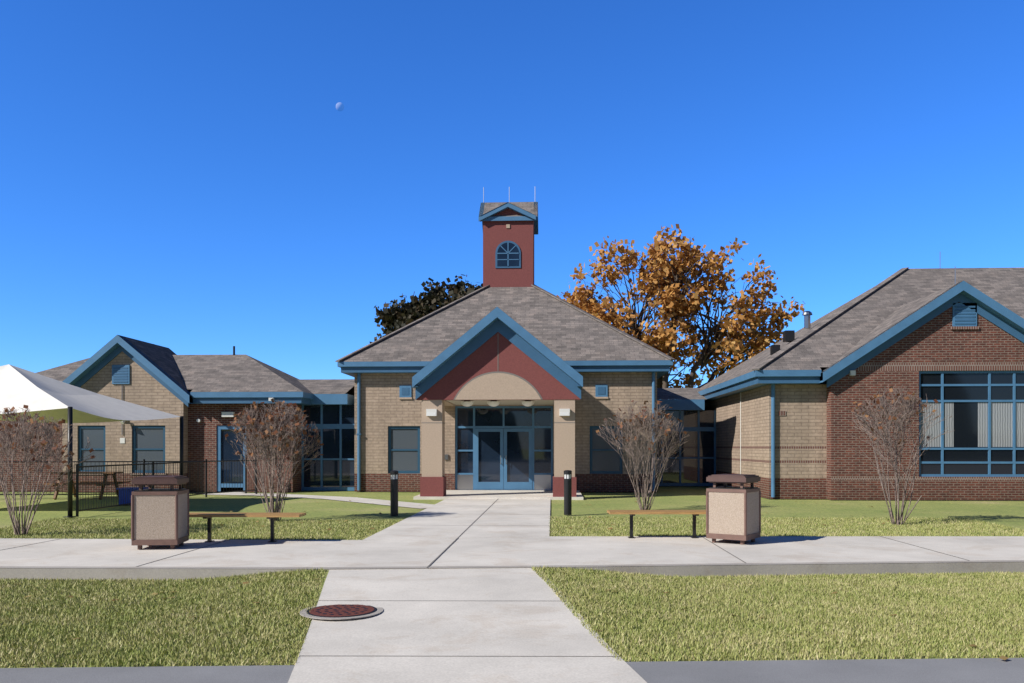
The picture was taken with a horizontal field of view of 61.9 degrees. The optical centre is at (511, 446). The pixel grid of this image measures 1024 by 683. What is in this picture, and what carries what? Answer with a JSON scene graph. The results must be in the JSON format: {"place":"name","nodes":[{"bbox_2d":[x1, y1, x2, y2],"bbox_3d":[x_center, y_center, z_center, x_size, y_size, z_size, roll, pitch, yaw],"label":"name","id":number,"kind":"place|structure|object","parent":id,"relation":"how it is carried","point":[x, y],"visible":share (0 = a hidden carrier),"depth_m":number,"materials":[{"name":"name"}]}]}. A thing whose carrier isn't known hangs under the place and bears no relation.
{"place":"outdoors","nodes":[
{"label":"outdoors","id":0,"kind":"place"},
{"bbox_2d":[204,492,433,508],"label":"side path","id":1,"kind":"structure","parent":0,"point":[387,502],"depth_m":24.43,"materials":[{"name":"concrete"}]},
{"bbox_2d":[336,102,343,110],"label":"moon","id":2,"kind":"object","parent":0,"point":[339,106],"visible":1,"depth_m":2990.08,"materials":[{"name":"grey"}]},
{"bbox_2d":[194,650,709,665],"bbox_3d":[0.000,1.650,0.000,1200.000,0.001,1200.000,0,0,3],"label":"ground","id":3,"kind":"structure","parent":0,"point":[299,653],"depth_m":6.62,"materials":[{"name":"green plant"}]},
{"bbox_2d":[364,499,550,567],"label":"walk","id":4,"kind":"structure","parent":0,"point":[468,518],"depth_m":17.13,"materials":[{"name":"concrete"}]},
{"bbox_2d":[288,568,646,682],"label":"walk","id":5,"kind":"structure","parent":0,"point":[505,625],"depth_m":7.36,"materials":[{"name":"concrete"}]},
{"bbox_2d":[300,604,383,619],"bbox_3d":[-1.646,1.583,8.256,0.800,0.016,0.800,0,0,3],"label":"manhole cover","id":6,"kind":"object","parent":5,"relation":"on","point":[340,611],"visible":1,"depth_m":8.17,"materials":[{"name":"metal"}]},
{"bbox_2d":[0,536,1023,580],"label":"cross sidewalk","id":7,"kind":"structure","parent":0,"point":[117,559],"depth_m":11.79,"materials":[{"name":"concrete"}]},
{"bbox_2d":[131,475,188,549],"bbox_3d":[-5.240,0.968,12.739,0.660,1.065,0.660,0,0,-6],"label":"trash can","id":8,"kind":"object","parent":7,"relation":"on","point":[159,516],"visible":1,"depth_m":12.44,"materials":[{"name":"beige concrete"}]},
{"bbox_2d":[189,512,305,541],"bbox_3d":[-4.243,1.278,13.513,1.860,0.445,0.436,0,0,1],"label":"bench","id":9,"kind":"object","parent":7,"relation":"on","point":[208,516],"visible":0.91,"depth_m":13.44,"materials":[{"name":"brown wood"}]},
{"bbox_2d":[607,510,705,537],"bbox_3d":[2.542,1.278,14.097,1.900,0.445,0.436,0,0,0],"label":"bench","id":10,"kind":"object","parent":7,"relation":"on","point":[632,513],"visible":0.88,"depth_m":13.95,"materials":[{"name":"brown wood"}]},
{"bbox_2d":[706,474,760,544],"bbox_3d":[3.493,0.968,13.451,0.660,1.065,0.660,0,0,36],"label":"trash can","id":11,"kind":"object","parent":7,"relation":"on","point":[733,512],"visible":1,"depth_m":13.23,"materials":[{"name":"beige concrete"}]},
{"bbox_2d":[0,486,1023,539],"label":"lawn","id":12,"kind":"structure","parent":0,"point":[1007,513],"depth_m":21.08,"materials":[{"name":"green plant"}]},
{"bbox_2d":[0,405,95,534],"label":"shrub","id":13,"kind":"object","parent":12,"relation":"on","point":[46,427],"visible":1,"depth_m":14.54,"materials":[{"name":"brown plant"}]},
{"bbox_2d":[43,472,129,499],"bbox_3d":[-12.535,1.131,25.214,1.800,0.781,1.600,0,0,-1],"label":"picnic table","id":14,"kind":"object","parent":12,"relation":"on","point":[90,483],"visible":0.65,"depth_m":24.87,"materials":[{"name":"brown wood"}]},
{"bbox_2d":[0,364,182,516],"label":"shade canopy","id":15,"kind":"object","parent":12,"relation":"on","point":[57,400],"visible":0.88,"depth_m":20.95,"materials":[{"name":"white fabric"}]},
{"bbox_2d":[0,455,256,516],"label":"fence","id":16,"kind":"object","parent":12,"relation":"on","point":[77,494],"visible":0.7,"depth_m":24.76,"materials":[{"name":"black metal"}]},
{"bbox_2d":[116,487,147,504],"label":"blue bins","id":17,"kind":"object","parent":12,"relation":"on","point":[129,490],"visible":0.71,"depth_m":22.09,"materials":[{"name":"blue plastic"}]},
{"bbox_2d":[0,335,312,491],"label":"wing","id":18,"kind":"structure","parent":12,"relation":"on","point":[207,397],"depth_m":28.33,"materials":[{"name":"beige brick"}]},
{"bbox_2d":[0,517,403,539],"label":"grass","id":19,"kind":"structure","parent":12,"relation":"on","point":[82,528],"depth_m":15.60,"materials":[{"name":"green plant"}]},
{"bbox_2d":[225,398,323,521],"bbox_3d":[-4.881,0.269,17.447,1.976,2.516,2.000,0,0,3],"label":"shrub","id":20,"kind":"object","parent":12,"relation":"on","point":[263,447],"visible":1,"depth_m":17.34,"materials":[{"name":"brown plant"}]},
{"bbox_2d":[297,379,353,490],"bbox_3d":[-6.618,-0.500,32.170,2.970,4.000,6.350,0,0,3],"label":"link","id":21,"kind":"object","parent":12,"relation":"on","point":[329,412],"visible":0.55,"depth_m":29.32,"materials":[{"name":"blue glass"}]},
{"bbox_2d":[390,470,397,515],"bbox_3d":[-2.564,1.005,18.590,0.180,0.990,0.180,0,0,3],"label":"bollard","id":22,"kind":"object","parent":12,"relation":"on","point":[393,492],"visible":1,"depth_m":18.52,"materials":[{"name":"black metal"}]},
{"bbox_2d":[369,274,482,342],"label":"dark tree","id":23,"kind":"object","parent":12,"relation":"on","point":[394,317],"visible":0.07,"depth_m":61.62,"materials":[{"name":"green plant"}]},
{"bbox_2d":[413,490,582,499],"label":"porch slab","id":24,"kind":"structure","parent":12,"relation":"on","point":[499,494],"depth_m":25.32,"materials":[{"name":"concrete"}]},
{"bbox_2d":[335,284,675,496],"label":"building","id":25,"kind":"structure","parent":12,"relation":"on","point":[507,388],"depth_m":28.44,"materials":[{"name":"beige brick"}]},
{"bbox_2d":[479,187,537,286],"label":"tower","id":26,"kind":"structure","parent":25,"relation":"on","point":[510,230],"depth_m":32.52,"materials":[{"name":"red paint"}]},
{"bbox_2d":[564,470,571,514],"bbox_3d":[1.233,1.005,18.863,0.180,0.990,0.180,0,0,3],"label":"bollard","id":27,"kind":"object","parent":12,"relation":"on","point":[567,492],"visible":1,"depth_m":18.80,"materials":[{"name":"black metal"}]},
{"bbox_2d":[596,400,689,509],"bbox_3d":[3.146,0.205,20.344,2.368,2.640,1.886,0,0,-44],"label":"shrub","id":28,"kind":"object","parent":12,"relation":"on","point":[642,420],"visible":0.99,"depth_m":20.25,"materials":[{"name":"brown plant"}]},
{"bbox_2d":[557,224,804,399],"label":"autumn tree","id":29,"kind":"object","parent":12,"relation":"on","point":[670,278],"visible":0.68,"depth_m":46.22,"materials":[{"name":"orange plant"}]},
{"bbox_2d":[657,388,715,485],"bbox_3d":[6.515,-0.450,35.034,2.800,3.900,5.400,0,0,3],"label":"link","id":30,"kind":"object","parent":12,"relation":"on","point":[695,463],"visible":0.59,"depth_m":32.70,"materials":[{"name":"blue glass"}]},
{"bbox_2d":[698,266,1023,499],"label":"wing","id":31,"kind":"structure","parent":12,"relation":"on","point":[950,341],"depth_m":24.17,"materials":[{"name":"brown brick"}]},
{"bbox_2d":[849,385,954,524],"bbox_3d":[7.444,0.164,16.691,1.836,2.725,1.767,0,0,3],"label":"shrub","id":32,"kind":"object","parent":12,"relation":"on","point":[905,404],"visible":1,"depth_m":16.59,"materials":[{"name":"brown plant"}]},
{"bbox_2d":[0,658,1023,682],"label":"road","id":33,"kind":"structure","parent":0,"point":[976,670],"depth_m":6.22,"materials":[{"name":"grey asphalt"}]},
{"bbox_2d":[0,565,1023,667],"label":"front lawn","id":34,"kind":"structure","parent":0,"point":[327,571],"depth_m":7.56,"materials":[{"name":"green plant"}]},
{"bbox_2d":[0,567,326,667],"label":"grass","id":35,"kind":"structure","parent":34,"relation":"on","point":[141,605],"depth_m":7.99,"materials":[{"name":"green plant"}]},
{"bbox_2d":[24,500,1007,659],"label":"fallen leaves","id":36,"kind":"object","parent":34,"relation":"on","point":[1001,657],"visible":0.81,"depth_m":9.52,"materials":[{"name":"brown plant"}]},
{"bbox_2d":[0,0,1023,399],"label":"sky","id":37,"kind":"structure","parent":0,"point":[185,177],"materials":[{"name":"blue"}]},
{"bbox_2d":[548,515,1023,535],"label":"grass","id":38,"kind":"structure","parent":0,"point":[933,531],"depth_m":16.04,"materials":[{"name":"green plant"}]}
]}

